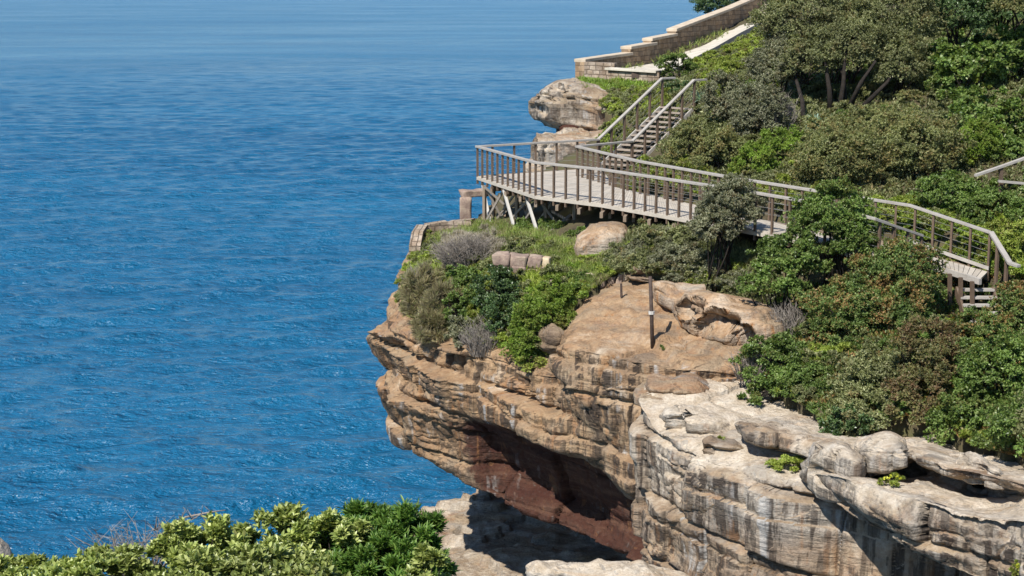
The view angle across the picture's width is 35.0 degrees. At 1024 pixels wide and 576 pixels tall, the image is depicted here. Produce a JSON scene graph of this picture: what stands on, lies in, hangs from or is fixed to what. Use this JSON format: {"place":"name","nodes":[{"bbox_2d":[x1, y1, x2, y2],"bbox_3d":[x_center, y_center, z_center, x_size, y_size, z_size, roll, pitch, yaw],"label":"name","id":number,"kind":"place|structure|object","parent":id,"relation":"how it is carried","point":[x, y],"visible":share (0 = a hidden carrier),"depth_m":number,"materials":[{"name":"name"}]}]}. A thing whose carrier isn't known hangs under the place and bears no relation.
{"place":"outdoors","nodes":[
{"label":"outdoors","id":0,"kind":"place"},
{"bbox_2d":[0,0,732,575],"bbox_3d":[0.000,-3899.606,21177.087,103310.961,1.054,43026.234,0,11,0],"label":"sea","id":1,"kind":"structure","parent":0,"point":[214,214],"depth_m":176.63,"materials":[{"name":"liquid"}]},
{"bbox_2d":[417,489,631,575],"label":"rock platform","id":2,"kind":"object","parent":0,"point":[488,534],"visible":0.15,"depth_m":60.82,"materials":[{"name":"stone"}]},
{"bbox_2d":[366,252,743,560],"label":"headland cliff","id":3,"kind":"structure","parent":0,"point":[549,442],"depth_m":47.82,"materials":[{"name":"stone"}]},
{"bbox_2d":[393,229,439,302],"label":"scrub","id":4,"kind":"object","parent":3,"relation":"on","point":[405,266],"visible":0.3,"depth_m":56.91,"materials":[{"name":"green plant"}]},
{"bbox_2d":[396,258,463,344],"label":"shrub","id":5,"kind":"object","parent":3,"relation":"on","point":[429,301],"visible":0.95,"depth_m":51.37,"materials":[{"name":"green plant"}]},
{"bbox_2d":[409,218,474,260],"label":"curved wall","id":6,"kind":"structure","parent":3,"relation":"on","point":[417,235],"depth_m":59.78,"materials":[{"name":"stone"}]},
{"bbox_2d":[443,312,485,348],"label":"headland shrub","id":7,"kind":"object","parent":3,"relation":"on","point":[454,328],"visible":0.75,"depth_m":49.73,"materials":[{"name":"green plant"}]},
{"bbox_2d":[428,222,506,267],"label":"dry scrub","id":8,"kind":"object","parent":3,"relation":"on","point":[485,234],"visible":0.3,"depth_m":56.17,"materials":[{"name":"grey plant"}]},
{"bbox_2d":[459,188,487,218],"bbox_3d":[-1.465,-3.132,61.654,1.333,1.256,0.628,-7,13,-35],"label":"stone frame","id":9,"kind":"object","parent":3,"relation":"on","point":[466,195],"visible":0.79,"depth_m":61.28,"materials":[{"name":"beige stone"}]},
{"bbox_2d":[457,312,506,357],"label":"dry shrub","id":10,"kind":"object","parent":3,"relation":"on","point":[473,345],"visible":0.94,"depth_m":49.07,"materials":[{"name":"grey plant"}]},
{"bbox_2d":[403,255,573,349],"bbox_3d":[-0.912,0.097,51.727,3.586,2.406,10.504,-6,12,-29],"label":"scrub","id":11,"kind":"object","parent":3,"relation":"on","point":[549,267],"visible":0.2,"depth_m":49.75,"materials":[{"name":"green plant"}]},
{"bbox_2d":[469,263,523,332],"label":"headland shrub","id":12,"kind":"object","parent":3,"relation":"on","point":[487,301],"visible":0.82,"depth_m":49.44,"materials":[{"name":"green plant"}]},
{"bbox_2d":[400,253,597,356],"bbox_3d":[-1.046,0.057,51.916,3.380,2.646,11.272,-5,12,-26],"label":"scrub","id":13,"kind":"object","parent":3,"relation":"on","point":[534,274],"visible":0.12,"depth_m":49.77,"materials":[{"name":"green plant"}]},
{"bbox_2d":[419,257,591,357],"bbox_3d":[-0.821,0.074,51.900,2.899,2.271,10.483,-6,12,-30],"label":"scrub","id":14,"kind":"object","parent":3,"relation":"on","point":[575,285],"visible":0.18,"depth_m":48.96,"materials":[{"name":"green plant"}]},
{"bbox_2d":[440,215,593,263],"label":"grass","id":15,"kind":"structure","parent":3,"relation":"on","point":[507,230],"depth_m":54.81,"materials":[{"name":"green plant"}]},
{"bbox_2d":[492,251,550,273],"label":"ruined wall","id":16,"kind":"structure","parent":3,"relation":"on","point":[514,260],"depth_m":50.20,"materials":[{"name":"stone"}]},
{"bbox_2d":[511,352,547,372],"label":"headland shrub","id":17,"kind":"object","parent":3,"relation":"on","point":[540,361],"visible":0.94,"depth_m":47.23,"materials":[{"name":"green plant"}]},
{"bbox_2d":[497,274,589,360],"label":"headland shrub","id":18,"kind":"object","parent":3,"relation":"on","point":[521,324],"visible":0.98,"depth_m":47.61,"materials":[{"name":"green plant"}]},
{"bbox_2d":[538,323,564,353],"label":"grey boulder","id":19,"kind":"object","parent":3,"relation":"on","point":[550,335],"visible":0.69,"depth_m":46.87,"materials":[{"name":"stone"}]},
{"bbox_2d":[573,221,626,257],"bbox_3d":[2.857,-1.380,51.248,1.871,1.464,2.344,0,11,0],"label":"pale boulder","id":20,"kind":"object","parent":3,"relation":"on","point":[594,238],"visible":0.58,"depth_m":50.38,"materials":[{"name":"stone"}]},
{"bbox_2d":[653,280,705,310],"bbox_3d":[4.828,0.313,46.611,1.493,0.953,2.048,0,11,0],"label":"sandy outcrop","id":21,"kind":"object","parent":3,"relation":"on","point":[666,294],"visible":0.66,"depth_m":46.42,"materials":[{"name":"stone"}]},
{"bbox_2d":[600,225,783,299],"bbox_3d":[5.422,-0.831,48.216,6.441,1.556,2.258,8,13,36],"label":"scrub","id":22,"kind":"object","parent":3,"relation":"on","point":[643,260],"visible":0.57,"depth_m":48.57,"materials":[{"name":"green plant"}]},
{"bbox_2d":[671,290,786,345],"bbox_3d":[6.038,0.857,44.798,3.755,1.497,2.442,8,13,35],"label":"honeycomb boulder","id":23,"kind":"object","parent":3,"relation":"on","point":[728,319],"visible":0.8,"depth_m":43.97,"materials":[{"name":"stone"}]},
{"bbox_2d":[541,239,632,288],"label":"grass","id":24,"kind":"structure","parent":0,"point":[581,268],"depth_m":49.67,"materials":[{"name":"green plant"}]},
{"bbox_2d":[632,23,757,69],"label":"path","id":25,"kind":"structure","parent":0,"point":[731,36],"depth_m":88.05,"materials":[{"name":"concrete"}]},
{"bbox_2d":[445,0,1023,466],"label":"hillside","id":26,"kind":"structure","parent":0,"point":[903,428],"depth_m":51.07,"materials":[{"name":"green plant"}]},
{"bbox_2d":[438,263,486,324],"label":"headland shrub","id":27,"kind":"object","parent":26,"relation":"on","point":[472,273],"visible":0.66,"depth_m":51.05,"materials":[{"name":"green plant"}]},
{"bbox_2d":[423,230,505,268],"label":"dry shrub","id":28,"kind":"object","parent":26,"relation":"on","point":[462,253],"visible":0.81,"depth_m":53.73,"materials":[{"name":"grey plant"}]},
{"bbox_2d":[501,235,537,253],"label":"shrub","id":29,"kind":"object","parent":26,"relation":"on","point":[525,241],"visible":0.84,"depth_m":51.49,"materials":[{"name":"green plant"}]},
{"bbox_2d":[525,127,602,171],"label":"rock stack","id":30,"kind":"object","parent":26,"relation":"on","point":[569,133],"visible":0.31,"depth_m":68.34,"materials":[{"name":"stone"}]},
{"bbox_2d":[528,78,607,130],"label":"overhanging rock","id":31,"kind":"object","parent":26,"relation":"on","point":[556,104],"visible":0.45,"depth_m":71.58,"materials":[{"name":"stone"}]},
{"bbox_2d":[514,216,650,235],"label":"scrub","id":32,"kind":"object","parent":26,"relation":"on","point":[548,223],"visible":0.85,"depth_m":55.01,"materials":[{"name":"green plant"}]},
{"bbox_2d":[584,62,661,82],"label":"retaining wall","id":33,"kind":"structure","parent":26,"relation":"on","point":[607,70],"depth_m":75.44,"materials":[{"name":"stone"}]},
{"bbox_2d":[595,84,683,155],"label":"scrub","id":34,"kind":"object","parent":26,"relation":"on","point":[626,101],"visible":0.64,"depth_m":67.83,"materials":[{"name":"green plant"}]},
{"bbox_2d":[597,77,707,167],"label":"staircase","id":35,"kind":"structure","parent":26,"relation":"on","point":[638,131],"depth_m":63.34,"materials":[{"name":"wood"}]},
{"bbox_2d":[631,218,705,246],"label":"grey scrub","id":36,"kind":"object","parent":26,"relation":"on","point":[679,238],"visible":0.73,"depth_m":49.09,"materials":[{"name":"green plant"}]},
{"bbox_2d":[574,0,766,77],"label":"stone wall","id":37,"kind":"structure","parent":26,"relation":"on","point":[648,49],"depth_m":87.06,"materials":[{"name":"beige stone"}]},
{"bbox_2d":[653,53,698,77],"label":"path shrub","id":38,"kind":"object","parent":26,"relation":"on","point":[686,66],"visible":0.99,"depth_m":74.11,"materials":[{"name":"green plant"}]},
{"bbox_2d":[599,221,773,304],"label":"scrub","id":39,"kind":"object","parent":26,"relation":"on","point":[738,250],"visible":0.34,"depth_m":48.07,"materials":[{"name":"green plant"}]},
{"bbox_2d":[652,240,728,279],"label":"grey scrub","id":40,"kind":"object","parent":26,"relation":"on","point":[700,255],"visible":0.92,"depth_m":47.97,"materials":[{"name":"green plant"}]},
{"bbox_2d":[664,119,747,168],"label":"olive shrub","id":41,"kind":"object","parent":26,"relation":"on","point":[707,144],"visible":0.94,"depth_m":55.77,"materials":[{"name":"green plant"}]},
{"bbox_2d":[689,0,739,12],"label":"dark shrub","id":42,"kind":"object","parent":26,"relation":"on","point":[706,6],"visible":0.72,"depth_m":102.57,"materials":[{"name":"green plant"}]},
{"bbox_2d":[625,153,823,213],"bbox_3d":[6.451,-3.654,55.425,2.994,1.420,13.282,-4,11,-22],"label":"scrub","id":43,"kind":"object","parent":26,"relation":"on","point":[755,174],"visible":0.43,"depth_m":53.80,"materials":[{"name":"green plant"}]},
{"bbox_2d":[684,172,768,291],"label":"grey shrub","id":44,"kind":"object","parent":26,"relation":"on","point":[708,210],"visible":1,"depth_m":46.67,"materials":[{"name":"green plant"}]},
{"bbox_2d":[690,27,765,78],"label":"scrub","id":45,"kind":"object","parent":26,"relation":"on","point":[738,44],"visible":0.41,"depth_m":79.11,"materials":[{"name":"green plant"}]},
{"bbox_2d":[699,45,761,90],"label":"sunny shrub","id":46,"kind":"object","parent":26,"relation":"on","point":[726,61],"visible":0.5,"depth_m":69.89,"materials":[{"name":"green plant"}]},
{"bbox_2d":[475,138,990,284],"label":"boardwalk","id":47,"kind":"structure","parent":26,"relation":"on","point":[586,187],"depth_m":53.61,"materials":[{"name":"wood"}]},
{"bbox_2d":[698,68,793,136],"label":"olive shrub","id":48,"kind":"object","parent":26,"relation":"on","point":[742,96],"visible":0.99,"depth_m":57.30,"materials":[{"name":"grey plant"}]},
{"bbox_2d":[727,123,804,173],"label":"bright shrub","id":49,"kind":"object","parent":26,"relation":"on","point":[765,149],"visible":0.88,"depth_m":54.36,"materials":[{"name":"green plant"}]},
{"bbox_2d":[741,11,809,120],"bbox_3d":[9.882,-8.103,60.283,2.662,4.405,4.895,0,11,0],"label":"coastal tree","id":50,"kind":"object","parent":26,"relation":"on","point":[759,61],"visible":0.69,"depth_m":60.48,"materials":[{"name":"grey plant"}]},
{"bbox_2d":[765,90,801,128],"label":"bare shrub","id":51,"kind":"object","parent":26,"relation":"on","point":[789,108],"visible":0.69,"depth_m":57.31,"materials":[{"name":"grey plant"}]},
{"bbox_2d":[728,331,840,405],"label":"shrub","id":52,"kind":"object","parent":26,"relation":"on","point":[776,344],"visible":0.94,"depth_m":41.18,"materials":[{"name":"green plant"}]},
{"bbox_2d":[769,296,806,335],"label":"bare shrub","id":53,"kind":"object","parent":26,"relation":"on","point":[790,322],"visible":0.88,"depth_m":43.47,"materials":[{"name":"grey plant"}]},
{"bbox_2d":[733,174,887,317],"bbox_3d":[8.058,-0.990,44.700,4.464,4.271,2.388,-5,12,-25],"label":"glossy shrub","id":54,"kind":"object","parent":26,"relation":"on","point":[851,232],"visible":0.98,"depth_m":44.29,"materials":[{"name":"green plant"}]},
{"bbox_2d":[647,10,1023,228],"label":"scrub","id":55,"kind":"object","parent":26,"relation":"on","point":[897,183],"visible":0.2,"depth_m":58.76,"materials":[{"name":"green plant"}]},
{"bbox_2d":[818,402,876,436],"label":"dark shrub","id":56,"kind":"object","parent":26,"relation":"on","point":[833,428],"visible":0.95,"depth_m":37.69,"materials":[{"name":"green plant"}]},
{"bbox_2d":[744,0,952,111],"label":"coastal tree","id":57,"kind":"object","parent":26,"relation":"on","point":[835,23],"visible":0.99,"depth_m":60.24,"materials":[{"name":"green plant"}]},
{"bbox_2d":[689,13,1023,181],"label":"scrub","id":58,"kind":"object","parent":26,"relation":"on","point":[703,119],"visible":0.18,"depth_m":59.70,"materials":[{"name":"green plant"}]},
{"bbox_2d":[699,9,1023,197],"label":"scrub","id":59,"kind":"object","parent":26,"relation":"on","point":[901,96],"visible":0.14,"depth_m":59.42,"materials":[{"name":"green plant"}]},
{"bbox_2d":[821,343,914,436],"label":"olive shrub","id":60,"kind":"object","parent":26,"relation":"on","point":[862,365],"visible":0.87,"depth_m":38.58,"materials":[{"name":"green plant"}]},
{"bbox_2d":[789,236,947,349],"bbox_3d":[9.699,0.116,42.924,4.510,2.899,3.257,-7,13,-34],"label":"mixed shrub","id":61,"kind":"object","parent":26,"relation":"on","point":[867,298],"visible":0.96,"depth_m":42.46,"materials":[{"name":"green plant"}]},
{"bbox_2d":[786,102,977,183],"bbox_3d":[11.615,-4.773,52.568,5.845,2.672,5.860,0,11,0],"label":"rounded shrub","id":62,"kind":"object","parent":26,"relation":"on","point":[906,132],"visible":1,"depth_m":50.72,"materials":[{"name":"green plant"}]},
{"bbox_2d":[743,14,1020,192],"bbox_3d":[14.186,-8.947,66.077,14.318,5.848,33.435,3,11,17],"label":"scrub","id":63,"kind":"object","parent":26,"relation":"on","point":[1012,150],"visible":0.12,"depth_m":57.92,"materials":[{"name":"green plant"}]},
{"bbox_2d":[742,271,1023,457],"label":"scrub","id":64,"kind":"object","parent":26,"relation":"on","point":[811,404],"visible":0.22,"depth_m":40.49,"materials":[{"name":"green plant"}]},
{"bbox_2d":[758,275,1020,415],"bbox_3d":[9.840,1.504,40.454,7.108,2.351,10.110,0,11,0],"label":"scrub","id":65,"kind":"object","parent":26,"relation":"on","point":[798,389],"visible":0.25,"depth_m":41.18,"materials":[{"name":"green plant"}]},
{"bbox_2d":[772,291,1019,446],"bbox_3d":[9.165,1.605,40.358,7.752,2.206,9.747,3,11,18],"label":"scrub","id":66,"kind":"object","parent":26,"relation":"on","point":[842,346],"visible":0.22,"depth_m":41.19,"materials":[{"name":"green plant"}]},
{"bbox_2d":[880,312,961,425],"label":"russet shrub","id":67,"kind":"object","parent":26,"relation":"on","point":[911,378],"visible":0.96,"depth_m":37.81,"materials":[{"name":"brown plant"}]},
{"bbox_2d":[862,193,1023,276],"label":"scrub","id":68,"kind":"object","parent":26,"relation":"on","point":[948,213],"visible":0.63,"depth_m":47.43,"materials":[{"name":"green plant"}]},
{"bbox_2d":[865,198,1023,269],"bbox_3d":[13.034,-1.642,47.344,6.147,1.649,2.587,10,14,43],"label":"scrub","id":69,"kind":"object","parent":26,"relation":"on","point":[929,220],"visible":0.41,"depth_m":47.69,"materials":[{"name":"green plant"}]},
{"bbox_2d":[906,169,1023,230],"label":"green shrub","id":70,"kind":"object","parent":26,"relation":"on","point":[972,195],"visible":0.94,"depth_m":48.01,"materials":[{"name":"green plant"}]},
{"bbox_2d":[912,28,1023,157],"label":"creeper","id":71,"kind":"object","parent":26,"relation":"on","point":[974,94],"visible":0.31,"depth_m":58.78,"materials":[{"name":"green plant"}]},
{"bbox_2d":[918,0,1023,47],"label":"dark tree","id":72,"kind":"object","parent":26,"relation":"on","point":[979,15],"visible":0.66,"depth_m":62.50,"materials":[{"name":"green plant"}]},
{"bbox_2d":[922,320,1023,445],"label":"shrub","id":73,"kind":"object","parent":26,"relation":"on","point":[973,366],"visible":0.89,"depth_m":36.35,"materials":[{"name":"green plant"}]},
{"bbox_2d":[923,23,1023,135],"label":"vine shrub","id":74,"kind":"object","parent":26,"relation":"on","point":[990,61],"visible":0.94,"depth_m":58.81,"materials":[{"name":"green plant"}]},
{"bbox_2d":[944,115,1008,161],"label":"bright shrub","id":75,"kind":"object","parent":26,"relation":"on","point":[985,126],"visible":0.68,"depth_m":51.22,"materials":[{"name":"green plant"}]},
{"bbox_2d":[947,231,1020,322],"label":"staircase","id":76,"kind":"structure","parent":26,"relation":"on","point":[960,289],"depth_m":44.67,"materials":[{"name":"grey wood"}]},
{"bbox_2d":[953,279,1023,337],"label":"shrub","id":77,"kind":"object","parent":26,"relation":"on","point":[1011,309],"visible":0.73,"depth_m":40.60,"materials":[{"name":"green plant"}]},
{"bbox_2d":[974,157,1023,191],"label":"railing","id":78,"kind":"object","parent":26,"relation":"on","point":[1001,181],"visible":0.97,"depth_m":48.99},
{"bbox_2d":[982,15,1023,457],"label":"scrub","id":79,"kind":"object","parent":26,"relation":"on","point":[1002,419],"visible":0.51,"depth_m":33.84,"materials":[{"name":"green plant"}]},
{"bbox_2d":[986,0,1023,23],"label":"russet tree","id":80,"kind":"object","parent":26,"relation":"on","point":[1009,5],"visible":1,"depth_m":58.12,"materials":[{"name":"green plant"}]},
{"bbox_2d":[987,17,1023,437],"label":"scrub","id":81,"kind":"object","parent":26,"relation":"on","point":[1016,430],"visible":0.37,"depth_m":34.20,"materials":[{"name":"green plant"}]},
{"bbox_2d":[995,216,1023,256],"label":"yellow shrub","id":82,"kind":"object","parent":26,"relation":"on","point":[1008,238],"visible":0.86,"depth_m":45.56,"materials":[{"name":"green plant"}]},
{"bbox_2d":[628,379,971,575],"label":"buttress cliff","id":83,"kind":"structure","parent":0,"point":[744,511],"depth_m":37.62,"materials":[{"name":"stone"}]},
{"bbox_2d":[525,558,688,575],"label":"cliff foot rock","id":84,"kind":"object","parent":83,"relation":"on","point":[598,567],"visible":1,"depth_m":38.94,"materials":[{"name":"stone"}]},
{"bbox_2d":[633,372,709,406],"bbox_3d":[4.305,2.714,42.636,2.262,1.002,2.309,0,11,0],"label":"domed rock","id":85,"kind":"object","parent":83,"relation":"on","point":[687,383],"visible":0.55,"depth_m":42.03,"materials":[{"name":"stone"}]},
{"bbox_2d":[659,403,730,433],"bbox_3d":[4.740,3.435,40.618,2.065,0.897,2.022,0,11,0],"label":"stepped rock","id":86,"kind":"object","parent":83,"relation":"on","point":[694,419],"visible":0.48,"depth_m":40.16,"materials":[{"name":"stone"}]},
{"bbox_2d":[702,435,743,454],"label":"broken rock","id":87,"kind":"object","parent":83,"relation":"on","point":[719,443],"visible":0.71,"depth_m":38.62,"materials":[{"name":"stone"}]},
{"bbox_2d":[723,347,772,381],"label":"bare shrub","id":88,"kind":"object","parent":83,"relation":"on","point":[739,376],"visible":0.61,"depth_m":41.98,"materials":[{"name":"grey plant"}]},
{"bbox_2d":[764,454,804,470],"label":"ledge plant","id":89,"kind":"object","parent":83,"relation":"on","point":[775,464],"visible":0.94,"depth_m":37.01,"materials":[{"name":"green plant"}]},
{"bbox_2d":[734,414,1023,492],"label":"ledge cliff","id":90,"kind":"structure","parent":0,"point":[797,434],"depth_m":36.94,"materials":[{"name":"stone"}]},
{"bbox_2d":[852,431,908,473],"bbox_3d":[7.951,3.546,34.936,1.110,0.804,1.883,0,11,0],"label":"ledge rock","id":91,"kind":"object","parent":90,"relation":"on","point":[884,452],"visible":0.86,"depth_m":34.41,"materials":[{"name":"stone"}]},
{"bbox_2d":[954,451,1004,489],"bbox_3d":[9.484,3.723,33.004,0.638,0.594,1.709,-3,11,-14],"label":"rim rock","id":92,"kind":"object","parent":90,"relation":"on","point":[971,460],"visible":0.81,"depth_m":32.88,"materials":[{"name":"stone"}]},
{"bbox_2d":[815,461,1023,575],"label":"slab cliff","id":93,"kind":"structure","parent":0,"point":[970,529],"depth_m":32.20,"materials":[{"name":"stone"}]},
{"bbox_2d":[799,439,865,502],"bbox_3d":[6.978,3.945,35.410,1.124,1.283,2.278,0,11,0],"label":"square rock","id":94,"kind":"object","parent":93,"relation":"on","point":[840,458],"visible":0.8,"depth_m":34.98,"materials":[{"name":"stone"}]},
{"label":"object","id":95,"kind":"structure","parent":0,"visible":0},
{"bbox_2d":[0,542,194,575],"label":"pale shrub","id":96,"kind":"object","parent":95,"relation":"on","point":[95,559],"visible":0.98,"depth_m":12.66,"materials":[{"name":"green plant"}]},
{"bbox_2d":[66,511,193,575],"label":"dead shrub","id":97,"kind":"object","parent":95,"relation":"on","point":[155,558],"visible":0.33,"depth_m":14.07,"materials":[{"name":"grey plant"}]},
{"bbox_2d":[143,501,377,575],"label":"pale shrub","id":98,"kind":"object","parent":95,"relation":"on","point":[239,549],"visible":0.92,"depth_m":13.09,"materials":[{"name":"green plant"}]},
{"bbox_2d":[309,494,459,575],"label":"narrow leaved shrub","id":99,"kind":"object","parent":95,"relation":"on","point":[397,533],"visible":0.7,"depth_m":13.20,"materials":[{"name":"green plant"}]},
{"bbox_2d":[400,541,450,575],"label":"yellow shrub","id":100,"kind":"object","parent":95,"relation":"on","point":[426,557],"visible":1,"depth_m":12.22,"materials":[{"name":"green plant"}]},
{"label":"grass bank","id":101,"kind":"structure","parent":0,"visible":0},
{"bbox_2d":[576,74,654,92],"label":"grass","id":102,"kind":"structure","parent":101,"relation":"on","point":[615,82],"depth_m":74.45,"materials":[{"name":"green plant"}]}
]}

